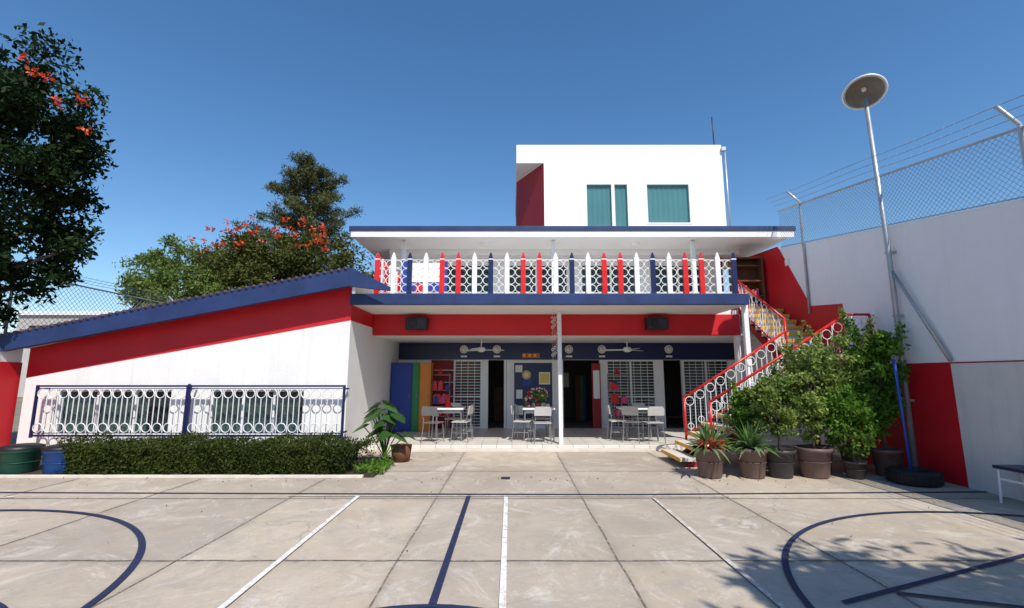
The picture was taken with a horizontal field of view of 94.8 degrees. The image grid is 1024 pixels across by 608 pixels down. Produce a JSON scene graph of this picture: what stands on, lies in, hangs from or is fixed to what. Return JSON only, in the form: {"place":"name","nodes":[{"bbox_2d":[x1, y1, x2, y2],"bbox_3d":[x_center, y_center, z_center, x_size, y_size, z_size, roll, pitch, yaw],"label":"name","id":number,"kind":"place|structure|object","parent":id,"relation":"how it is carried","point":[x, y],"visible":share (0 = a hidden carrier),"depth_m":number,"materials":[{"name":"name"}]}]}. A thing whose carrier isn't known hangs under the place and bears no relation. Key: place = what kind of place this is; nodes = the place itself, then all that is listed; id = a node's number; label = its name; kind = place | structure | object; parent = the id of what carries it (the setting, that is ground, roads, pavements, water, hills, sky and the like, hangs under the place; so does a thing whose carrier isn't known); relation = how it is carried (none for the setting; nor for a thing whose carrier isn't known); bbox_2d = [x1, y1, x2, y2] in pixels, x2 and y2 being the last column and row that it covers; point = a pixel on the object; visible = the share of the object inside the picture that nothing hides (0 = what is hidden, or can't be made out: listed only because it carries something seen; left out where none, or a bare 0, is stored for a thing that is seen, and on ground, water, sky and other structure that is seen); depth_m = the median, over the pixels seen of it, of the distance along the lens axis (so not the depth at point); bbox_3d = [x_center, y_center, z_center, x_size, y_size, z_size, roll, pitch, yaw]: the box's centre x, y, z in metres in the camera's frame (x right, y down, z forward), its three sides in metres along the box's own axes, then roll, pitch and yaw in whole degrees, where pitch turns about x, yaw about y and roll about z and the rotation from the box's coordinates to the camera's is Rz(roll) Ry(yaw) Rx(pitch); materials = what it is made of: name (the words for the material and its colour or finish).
{"place":"outdoors","nodes":[
{"label":"outdoors","id":0,"kind":"place"},
{"bbox_2d":[10,397,22,443],"bbox_3d":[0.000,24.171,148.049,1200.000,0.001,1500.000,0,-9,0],"label":"ground","id":1,"kind":"structure","parent":0,"point":[16,421],"depth_m":17.32,"materials":[{"name":"grey concrete"}]},
{"bbox_2d":[0,362,21,446],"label":"red boundary wall","id":2,"kind":"structure","parent":1,"relation":"on","point":[10,373],"depth_m":9.22,"materials":[{"name":"paint"}]},
{"bbox_2d":[0,349,22,362],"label":"wall coping","id":3,"kind":"object","parent":2,"relation":"on","point":[12,356],"depth_m":9.32,"materials":[{"name":"white paint"}]},
{"bbox_2d":[0,22,118,328],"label":"flame tree","id":4,"kind":"object","parent":1,"relation":"on","point":[24,107],"visible":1,"depth_m":9.77,"materials":[{"name":"green plant"}]},
{"bbox_2d":[0,260,176,333],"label":"chain link fence","id":5,"kind":"object","parent":1,"relation":"on","point":[10,305],"visible":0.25,"depth_m":11.36,"materials":[{"name":"metal"}]},
{"bbox_2d":[118,260,235,309],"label":"broadleaf tree","id":6,"kind":"object","parent":1,"relation":"on","point":[193,286],"visible":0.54,"depth_m":16.14,"materials":[{"name":"green plant"}]},
{"bbox_2d":[112,233,250,305],"bbox_3d":[-15.221,0.791,22.067,5.848,8.313,4.602,0,-9,0],"label":"broadleaf tree","id":7,"kind":"object","parent":1,"relation":"on","point":[155,256],"visible":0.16,"depth_m":21.36,"materials":[{"name":"green plant"}]},
{"bbox_2d":[175,215,374,297],"bbox_3d":[-8.935,0.586,18.456,8.566,7.626,4.574,0,-9,0],"label":"flame tree","id":8,"kind":"object","parent":1,"relation":"on","point":[257,260],"visible":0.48,"depth_m":17.89,"materials":[{"name":"green plant"}]},
{"bbox_2d":[230,148,365,277],"bbox_3d":[-11.295,-1.359,25.760,6.576,13.645,6.672,-6,-11,35],"label":"pine tree","id":9,"kind":"object","parent":1,"relation":"on","point":[321,197],"visible":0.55,"depth_m":25.35,"materials":[{"name":"green plant"}]},
{"bbox_2d":[740,199,1023,455],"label":"boundary wall","id":10,"kind":"structure","parent":1,"relation":"on","point":[960,275],"depth_m":7.32,"materials":[{"name":"white paint"}]},
{"bbox_2d":[785,259,789,265],"bbox_3d":[6.580,-0.994,11.252,0.040,0.150,0.150,0,-9,0],"label":"junction box","id":11,"kind":"object","parent":10,"relation":"attached to","point":[787,262],"visible":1,"depth_m":11.22,"materials":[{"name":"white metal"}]},
{"bbox_2d":[749,247,1023,500],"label":"paint bands","id":12,"kind":"object","parent":10,"relation":"attached to","point":[968,420],"visible":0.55,"depth_m":6.99,"materials":[{"name":"red paint"}]},
{"bbox_2d":[766,95,1023,313],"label":"chain link fence","id":13,"kind":"object","parent":10,"relation":"attached to","point":[1019,129],"visible":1,"depth_m":7.63,"materials":[{"name":"metal"}]},
{"bbox_2d":[16,311,114,396],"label":"distant house","id":14,"kind":"structure","parent":0,"point":[25,357],"depth_m":36.12,"materials":[{"name":"white paint"}]},
{"bbox_2d":[0,451,1023,607],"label":"concrete court","id":15,"kind":"object","parent":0,"point":[385,527],"depth_m":4.68,"materials":[{"name":"grey concrete"}]},
{"bbox_2d":[0,475,363,478],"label":"planter kerb","id":16,"kind":"structure","parent":15,"relation":"on","point":[182,476],"depth_m":7.40,"materials":[{"name":"concrete"}]},
{"bbox_2d":[0,267,398,445],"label":"classroom wing","id":17,"kind":"structure","parent":15,"relation":"on","point":[305,354],"depth_m":9.49,"materials":[{"name":"white paint"}]},
{"bbox_2d":[54,390,303,434],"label":"windows","id":18,"kind":"structure","parent":17,"relation":"in","point":[250,393],"depth_m":9.57,"materials":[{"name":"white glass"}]},
{"bbox_2d":[350,294,749,324],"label":"balcony slab","id":19,"kind":"structure","parent":17,"relation":"attached to","point":[373,304],"depth_m":9.64,"materials":[{"name":"blue paint"}]},
{"bbox_2d":[376,254,400,292],"bbox_3d":[-2.849,-0.430,10.939,0.040,0.940,2.300,0,-9,0],"label":"side railing","id":20,"kind":"object","parent":19,"relation":"on","point":[388,279],"visible":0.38,"depth_m":10.70,"materials":[{"name":"white metal"}]},
{"bbox_2d":[401,261,447,292],"bbox_3d":[-2.000,-0.489,10.746,1.040,1.000,0.100,0,-9,0],"label":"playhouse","id":21,"kind":"object","parent":19,"relation":"on","point":[417,284],"visible":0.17,"depth_m":10.72,"materials":[{"name":"paint"}]},
{"bbox_2d":[465,339,503,351],"bbox_3d":[-0.739,1.075,12.216,1.076,0.350,1.076,0,-9,0],"label":"ceiling fan","id":22,"kind":"object","parent":19,"relation":"hanging from","point":[481,349],"visible":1,"depth_m":12.21,"materials":[{"name":"white metal"}]},
{"bbox_2d":[551,314,556,356],"bbox_3d":[1.005,0.795,10.975,0.202,1.130,0.189,0,-9,0],"label":"hanging mobile","id":23,"kind":"object","parent":19,"relation":"hanging from","point":[552,322],"visible":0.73,"depth_m":11.00,"materials":[{"name":"paper"}]},
{"bbox_2d":[379,260,732,293],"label":"railing rings","id":24,"kind":"object","parent":19,"relation":"on","point":[558,275],"visible":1,"depth_m":9.80,"materials":[{"name":"white metal"}]},
{"bbox_2d":[374,253,738,293],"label":"railing pickets","id":25,"kind":"object","parent":19,"relation":"on","point":[572,274],"visible":1,"depth_m":9.76,"materials":[{"name":"white metal"}]},
{"bbox_2d":[373,314,740,335],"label":"red beam","id":26,"kind":"structure","parent":19,"relation":"attached to","point":[571,324],"depth_m":11.15,"materials":[{"name":"paint"}]},
{"bbox_2d":[405,317,428,329],"bbox_3d":[-2.220,0.463,11.025,0.500,0.280,0.261,0,-9,0],"label":"loudspeaker","id":27,"kind":"object","parent":26,"relation":"attached to","point":[416,323],"visible":1,"depth_m":10.91,"materials":[{"name":"black plastic"}]},
{"bbox_2d":[644,317,668,329],"bbox_3d":[3.380,0.463,11.025,0.500,0.280,0.261,0,-9,0],"label":"loudspeaker","id":28,"kind":"object","parent":26,"relation":"attached to","point":[656,323],"visible":1,"depth_m":10.91,"materials":[{"name":"black plastic"}]},
{"bbox_2d":[390,255,723,292],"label":"walls","id":29,"kind":"structure","parent":19,"relation":"on","point":[576,271],"depth_m":13.63,"materials":[{"name":"white paint"}]},
{"bbox_2d":[349,226,795,269],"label":"roof","id":30,"kind":"structure","parent":29,"relation":"on","point":[723,242],"depth_m":11.97,"materials":[{"name":"white paint"}]},
{"bbox_2d":[515,145,726,225],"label":"penthouse walls","id":31,"kind":"structure","parent":30,"relation":"on","point":[569,171],"depth_m":14.78,"materials":[{"name":"white paint"}]},
{"bbox_2d":[516,164,543,225],"bbox_3d":[0.316,-2.599,17.054,0.616,2.968,5.047,1,-9,-9],"label":"penthouse side","id":32,"kind":"object","parent":31,"relation":"attached to","point":[530,199],"visible":0.54,"depth_m":15.35,"materials":[{"name":"red paint"}]},
{"bbox_2d":[585,183,691,225],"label":"penthouse windows","id":33,"kind":"structure","parent":31,"relation":"in","point":[606,204],"depth_m":14.71,"materials":[{"name":"teal glass"}]},
{"bbox_2d":[711,117,730,225],"bbox_3d":[6.507,-3.922,13.947,0.290,4.650,2.028,-1,-9,6],"label":"antenna and pipe","id":34,"kind":"object","parent":30,"relation":"on","point":[723,149],"visible":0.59,"depth_m":14.71,"materials":[{"name":"metal"}]},
{"bbox_2d":[447,266,699,292],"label":"windows","id":35,"kind":"structure","parent":29,"relation":"attached to","point":[560,281],"depth_m":13.81,"materials":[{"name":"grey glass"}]},
{"bbox_2d":[728,257,765,309],"bbox_3d":[6.125,-0.482,12.287,0.750,1.450,0.350,0,-9,0],"label":"wooden shelf","id":36,"kind":"object","parent":19,"relation":"on","point":[750,273],"visible":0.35,"depth_m":12.34,"materials":[{"name":"brown wood"}]},
{"bbox_2d":[432,360,730,427],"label":"sliding grilles","id":37,"kind":"object","parent":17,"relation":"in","point":[697,373],"visible":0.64,"depth_m":13.73,"materials":[{"name":"white metal"}]},
{"bbox_2d":[11,457,393,477],"bbox_3d":[-5.950,2.872,8.338,7.500,0.030,1.750,0,-9,0],"label":"planting bed","id":38,"kind":"object","parent":15,"relation":"on","point":[350,472],"visible":0.18,"depth_m":7.57,"materials":[{"name":"grey concrete"}]},
{"bbox_2d":[0,443,46,474],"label":"rubbish bin","id":39,"kind":"object","parent":38,"relation":"on","point":[19,458],"visible":0.96,"depth_m":7.64,"materials":[{"name":"green plastic"}]},
{"bbox_2d":[41,443,83,474],"bbox_3d":[-7.420,2.558,7.804,0.590,0.470,0.590,0,-9,0],"label":"rubbish bin","id":40,"kind":"object","parent":38,"relation":"on","point":[51,454],"visible":0.5,"depth_m":7.57,"materials":[{"name":"blue plastic"}]},
{"bbox_2d":[52,430,382,474],"bbox_3d":[-4.864,2.506,7.982,5.073,0.695,1.136,0,-9,0],"label":"hedge","id":41,"kind":"object","parent":38,"relation":"on","point":[290,454],"visible":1,"depth_m":7.60,"materials":[{"name":"green plant"}]},
{"bbox_2d":[352,454,396,474],"bbox_3d":[-2.353,2.765,8.084,0.611,0.240,1.086,0,-9,0],"label":"ground cover plant","id":42,"kind":"object","parent":38,"relation":"on","point":[379,465],"visible":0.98,"depth_m":7.86,"materials":[{"name":"green plant"}]},
{"bbox_2d":[354,400,416,462],"bbox_3d":[-2.346,2.373,8.787,1.162,1.151,0.739,1,-9,-8],"label":"elephant ear plant","id":43,"kind":"object","parent":15,"relation":"on","point":[401,452],"visible":0.98,"depth_m":8.71,"materials":[{"name":"green plant"}]},
{"bbox_2d":[0,495,786,607],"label":"white court lines","id":44,"kind":"object","parent":15,"relation":"on","point":[502,593],"visible":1,"depth_m":4.29,"materials":[{"name":"white paint"}]},
{"bbox_2d":[19,475,928,550],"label":"fallen leaves","id":45,"kind":"object","parent":15,"relation":"on","point":[475,480],"visible":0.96,"depth_m":7.18,"materials":[{"name":"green plant"}]},
{"bbox_2d":[0,491,1023,607],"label":"blue court lines","id":46,"kind":"object","parent":15,"relation":"on","point":[434,597],"visible":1,"depth_m":4.11,"materials":[{"name":"blue paint"}]},
{"bbox_2d":[0,452,1023,607],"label":"pavement joints","id":47,"kind":"object","parent":15,"relation":"on","point":[371,603],"visible":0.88,"depth_m":4.11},
{"bbox_2d":[400,241,753,443],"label":"columns","id":48,"kind":"structure","parent":15,"relation":"on","point":[746,337],"depth_m":10.60,"materials":[{"name":"white paint"}]},
{"bbox_2d":[680,419,744,478],"bbox_3d":[3.238,2.286,7.500,0.998,0.927,0.995,0,-9,0],"label":"potted spiky plant","id":49,"kind":"object","parent":15,"relation":"on","point":[709,450],"visible":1,"depth_m":7.43,"materials":[{"name":"green plant"}]},
{"bbox_2d":[720,380,773,439],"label":"potted ficus tree","id":50,"kind":"object","parent":15,"relation":"on","point":[739,407],"visible":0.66,"depth_m":7.99,"materials":[{"name":"green plant"}]},
{"bbox_2d":[723,417,791,478],"bbox_3d":[3.819,2.272,7.588,0.954,0.979,1.084,7,-11,-40],"label":"potted spiky plant","id":51,"kind":"object","parent":15,"relation":"on","point":[752,461],"visible":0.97,"depth_m":7.42,"materials":[{"name":"green plant"}]},
{"bbox_2d":[661,280,872,466],"bbox_3d":[4.756,1.127,9.972,3.648,3.970,3.104,0,-9,0],"label":"outdoor staircase","id":52,"kind":"structure","parent":15,"relation":"on","point":[777,327],"depth_m":9.49,"materials":[{"name":"metal"}]},
{"bbox_2d":[744,359,798,478],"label":"potted ficus tree","id":53,"kind":"object","parent":15,"relation":"on","point":[782,417],"visible":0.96,"depth_m":7.53,"materials":[{"name":"green plant"}]},
{"bbox_2d":[776,331,844,478],"bbox_3d":[4.776,1.608,7.640,1.111,2.309,0.960,6,-11,-36],"label":"potted ficus tree","id":54,"kind":"object","parent":15,"relation":"on","point":[814,461],"visible":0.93,"depth_m":7.56,"materials":[{"name":"green plant"}]},
{"bbox_2d":[778,330,848,472],"bbox_3d":[5.223,1.627,8.089,1.060,2.407,1.012,7,-11,-39],"label":"potted ficus tree","id":55,"kind":"object","parent":15,"relation":"on","point":[819,354],"visible":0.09,"depth_m":8.04,"materials":[{"name":"green plant"}]},
{"bbox_2d":[800,314,881,473],"bbox_3d":[5.671,1.508,8.021,1.191,2.620,1.038,-4,-9,23],"label":"potted ficus tree","id":56,"kind":"object","parent":15,"relation":"on","point":[843,340],"visible":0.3,"depth_m":7.90,"materials":[{"name":"green plant"}]},
{"bbox_2d":[813,370,880,479],"bbox_3d":[5.375,1.905,7.570,0.918,1.701,0.950,-6,-10,33],"label":"potted ficus tree","id":57,"kind":"object","parent":15,"relation":"on","point":[849,414],"visible":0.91,"depth_m":7.43,"materials":[{"name":"green plant"}]},
{"bbox_2d":[838,307,913,476],"bbox_3d":[6.112,1.393,7.796,0.937,2.780,0.890,5,-10,-32],"label":"potted ficus tree","id":58,"kind":"object","parent":15,"relation":"on","point":[882,347],"visible":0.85,"depth_m":7.70,"materials":[{"name":"green plant"}]},
{"bbox_2d":[842,73,952,466],"bbox_3d":[6.511,-0.774,7.884,0.599,7.102,1.115,5,-10,-31],"label":"flood lamp post","id":59,"kind":"object","parent":15,"relation":"on","point":[866,92],"visible":0.97,"depth_m":8.21,"materials":[{"name":"metal"}]},
{"bbox_2d":[885,355,944,487],"bbox_3d":[6.050,1.748,7.219,0.683,1.916,0.683,0,-9,0],"label":"tyre pole stand","id":60,"kind":"object","parent":15,"relation":"on","point":[909,475],"visible":1,"depth_m":7.01,"materials":[{"name":"rubber"}]},
{"bbox_2d":[992,465,1023,502],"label":"bench","id":61,"kind":"object","parent":15,"relation":"on","point":[1017,468],"visible":1,"depth_m":5.99,"materials":[{"name":"white metal"}]},
{"bbox_2d":[0,0,1023,333],"label":"sky","id":62,"kind":"structure","parent":0,"point":[425,107],"materials":[{"name":"blue"}]},
{"bbox_2d":[378,334,767,342],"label":"terrace ceiling","id":63,"kind":"structure","parent":0,"point":[565,339],"depth_m":12.52,"materials":[{"name":"white paint"}]},
{"bbox_2d":[604,339,640,351],"bbox_3d":[2.959,1.072,12.197,1.097,0.350,1.047,0,-9,0],"label":"ceiling fan","id":64,"kind":"object","parent":63,"relation":"hanging from","point":[627,349],"visible":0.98,"depth_m":12.28,"materials":[{"name":"white metal"}]},
{"bbox_2d":[433,360,729,427],"bbox_3d":[1.650,2.633,15.480,10.100,2.550,3.800,0,-9,0],"label":"classroom interior","id":65,"kind":"object","parent":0,"point":[577,387],"visible":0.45,"depth_m":17.16,"materials":[{"name":"black"}]},
{"bbox_2d":[359,428,810,451],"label":"terrace floor","id":66,"kind":"structure","parent":0,"point":[574,440],"depth_m":10.71,"materials":[{"name":"tile"}]},
{"bbox_2d":[389,363,432,431],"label":"coloured lockers","id":67,"kind":"object","parent":66,"relation":"on","point":[411,393],"visible":0.97,"depth_m":12.68,"materials":[{"name":"metal"}]},
{"bbox_2d":[420,406,443,443],"bbox_3d":[-1.782,2.706,10.606,0.401,0.802,0.436,-2,-9,15],"label":"school chair","id":68,"kind":"object","parent":66,"relation":"on","point":[429,411],"visible":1,"depth_m":10.47,"materials":[{"name":"metal"}]},
{"bbox_2d":[432,367,450,430],"bbox_3d":[-2.000,2.612,13.050,0.586,1.720,0.312,0,-9,0],"label":"bag rack","id":69,"kind":"object","parent":66,"relation":"on","point":[439,398],"visible":0.64,"depth_m":12.94,"materials":[{"name":"metal"}]},
{"bbox_2d":[431,407,465,440],"bbox_3d":[-1.500,2.815,11.103,0.750,0.736,0.600,0,-9,0],"label":"school table","id":70,"kind":"object","parent":66,"relation":"on","point":[460,410],"visible":0.61,"depth_m":10.90,"materials":[{"name":"plastic"}]},
{"bbox_2d":[443,398,453,407],"bbox_3d":[-1.500,2.333,11.126,0.280,0.221,0.280,0,-9,0],"label":"party hat","id":71,"kind":"object","parent":70,"relation":"on","point":[448,404],"visible":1,"depth_m":11.06,"materials":[{"name":"red paper"}]},
{"bbox_2d":[444,403,461,437],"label":"school chair","id":72,"kind":"object","parent":66,"relation":"on","point":[447,418],"visible":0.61,"depth_m":11.73,"materials":[{"name":"metal"}]},
{"bbox_2d":[450,405,472,442],"bbox_3d":[-1.142,2.737,10.810,0.436,0.802,0.401,-2,-9,10],"label":"school chair","id":73,"kind":"object","parent":66,"relation":"on","point":[469,412],"visible":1,"depth_m":10.71,"materials":[{"name":"metal"}]},
{"bbox_2d":[455,403,474,438],"bbox_3d":[-1.143,2.828,11.406,0.436,0.802,0.401,2,-9,-10],"label":"school chair","id":74,"kind":"object","parent":66,"relation":"on","point":[467,419],"visible":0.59,"depth_m":11.25,"materials":[{"name":"metal"}]},
{"bbox_2d":[511,405,531,441],"bbox_3d":[0.212,2.752,10.912,0.436,0.802,0.401,-2,-9,10],"label":"school chair","id":75,"kind":"object","parent":66,"relation":"on","point":[513,411],"visible":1,"depth_m":10.82,"materials":[{"name":"metal"}]},
{"bbox_2d":[515,404,533,438],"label":"school chair","id":76,"kind":"object","parent":66,"relation":"on","point":[518,418],"visible":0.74,"depth_m":11.20,"materials":[{"name":"metal"}]},
{"bbox_2d":[522,407,554,440],"bbox_3d":[0.620,2.815,11.103,0.750,0.736,0.600,0,-9,0],"label":"school table","id":77,"kind":"object","parent":66,"relation":"on","point":[528,409],"visible":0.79,"depth_m":10.88,"materials":[{"name":"metal"}]},
{"bbox_2d":[527,387,548,406],"bbox_3d":[0.620,2.213,11.189,0.557,0.476,0.450,0,-9,0],"label":"flower arrangement","id":78,"kind":"object","parent":77,"relation":"on","point":[539,395],"visible":0.97,"depth_m":11.14,"materials":[{"name":"multicoloured plant"}]},
{"bbox_2d":[531,403,548,434],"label":"school chair","id":79,"kind":"object","parent":66,"relation":"on","point":[542,405],"visible":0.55,"depth_m":11.82,"materials":[{"name":"metal"}]},
{"bbox_2d":[533,407,551,443],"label":"school chair","id":80,"kind":"object","parent":66,"relation":"on","point":[542,411],"visible":1,"depth_m":10.40,"materials":[{"name":"metal"}]},
{"bbox_2d":[399,360,735,427],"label":"terrace back wall","id":81,"kind":"structure","parent":66,"relation":"on","point":[509,387],"depth_m":13.59,"materials":[{"name":"white paint"}]},
{"bbox_2d":[513,361,553,423],"bbox_3d":[0.610,2.531,13.548,1.180,1.770,0.050,0,-9,0],"label":"bulletin board","id":82,"kind":"object","parent":81,"relation":"attached to","point":[528,376],"visible":0.65,"depth_m":13.58,"materials":[{"name":"blue paint"}]},
{"bbox_2d":[460,345,672,356],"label":"wall clocks","id":83,"kind":"object","parent":81,"relation":"attached to","point":[601,348],"depth_m":13.71,"materials":[{"name":"plastic"}]},
{"bbox_2d":[399,343,734,359],"bbox_3d":[1.640,1.380,13.743,9.880,0.485,0.012,0,-9,0],"label":"navy band","id":84,"kind":"object","parent":81,"relation":"attached to","point":[580,351],"visible":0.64,"depth_m":13.74,"materials":[{"name":"blue paint"}]},
{"bbox_2d":[522,353,539,357],"bbox_3d":[0.550,1.498,13.706,0.500,0.120,0.023,0,-9,0],"label":"door banner","id":85,"kind":"object","parent":84,"relation":"attached to","point":[530,355],"depth_m":13.70,"materials":[{"name":"yellow paper"}]},
{"bbox_2d":[486,360,686,427],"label":"door frames","id":86,"kind":"structure","parent":81,"relation":"attached to","point":[597,397],"depth_m":13.53,"materials":[{"name":"white paint"}]},
{"bbox_2d":[605,405,627,440],"bbox_3d":[2.442,2.767,11.009,0.436,0.802,0.401,0,-9,0],"label":"school chair","id":87,"kind":"object","parent":66,"relation":"on","point":[608,410],"visible":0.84,"depth_m":10.96,"materials":[{"name":"metal"}]},
{"bbox_2d":[607,367,629,429],"bbox_3d":[2.950,2.627,13.148,0.586,1.720,0.312,0,-9,0],"label":"bag rack","id":88,"kind":"object","parent":66,"relation":"on","point":[613,386],"visible":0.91,"depth_m":13.04,"materials":[{"name":"metal"}]},
{"bbox_2d":[608,403,628,437],"bbox_3d":[2.593,2.835,11.457,0.436,0.802,0.401,-3,-9,20],"label":"school chair","id":89,"kind":"object","parent":66,"relation":"on","point":[610,404],"visible":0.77,"depth_m":11.51,"materials":[{"name":"metal"}]},
{"bbox_2d":[621,406,644,443],"bbox_3d":[2.746,2.721,10.706,0.401,0.802,0.436,-5,-10,30],"label":"school chair","id":90,"kind":"object","parent":66,"relation":"on","point":[629,410],"visible":0.98,"depth_m":10.59,"materials":[{"name":"metal"}]},
{"bbox_2d":[616,407,657,440],"bbox_3d":[2.950,2.815,11.103,0.850,0.736,0.600,0,-9,0],"label":"school table","id":91,"kind":"object","parent":66,"relation":"on","point":[642,409],"visible":0.48,"depth_m":10.96,"materials":[{"name":"metal"}]},
{"bbox_2d":[631,403,650,436],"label":"school chair","id":92,"kind":"object","parent":66,"relation":"on","point":[639,405],"visible":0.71,"depth_m":11.84,"materials":[{"name":"metal"}]},
{"bbox_2d":[642,407,665,443],"bbox_3d":[3.181,2.706,10.606,0.401,0.802,0.436,1,-9,-5],"label":"school chair","id":93,"kind":"object","parent":66,"relation":"on","point":[655,411],"visible":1,"depth_m":10.45,"materials":[{"name":"metal"}]}
]}

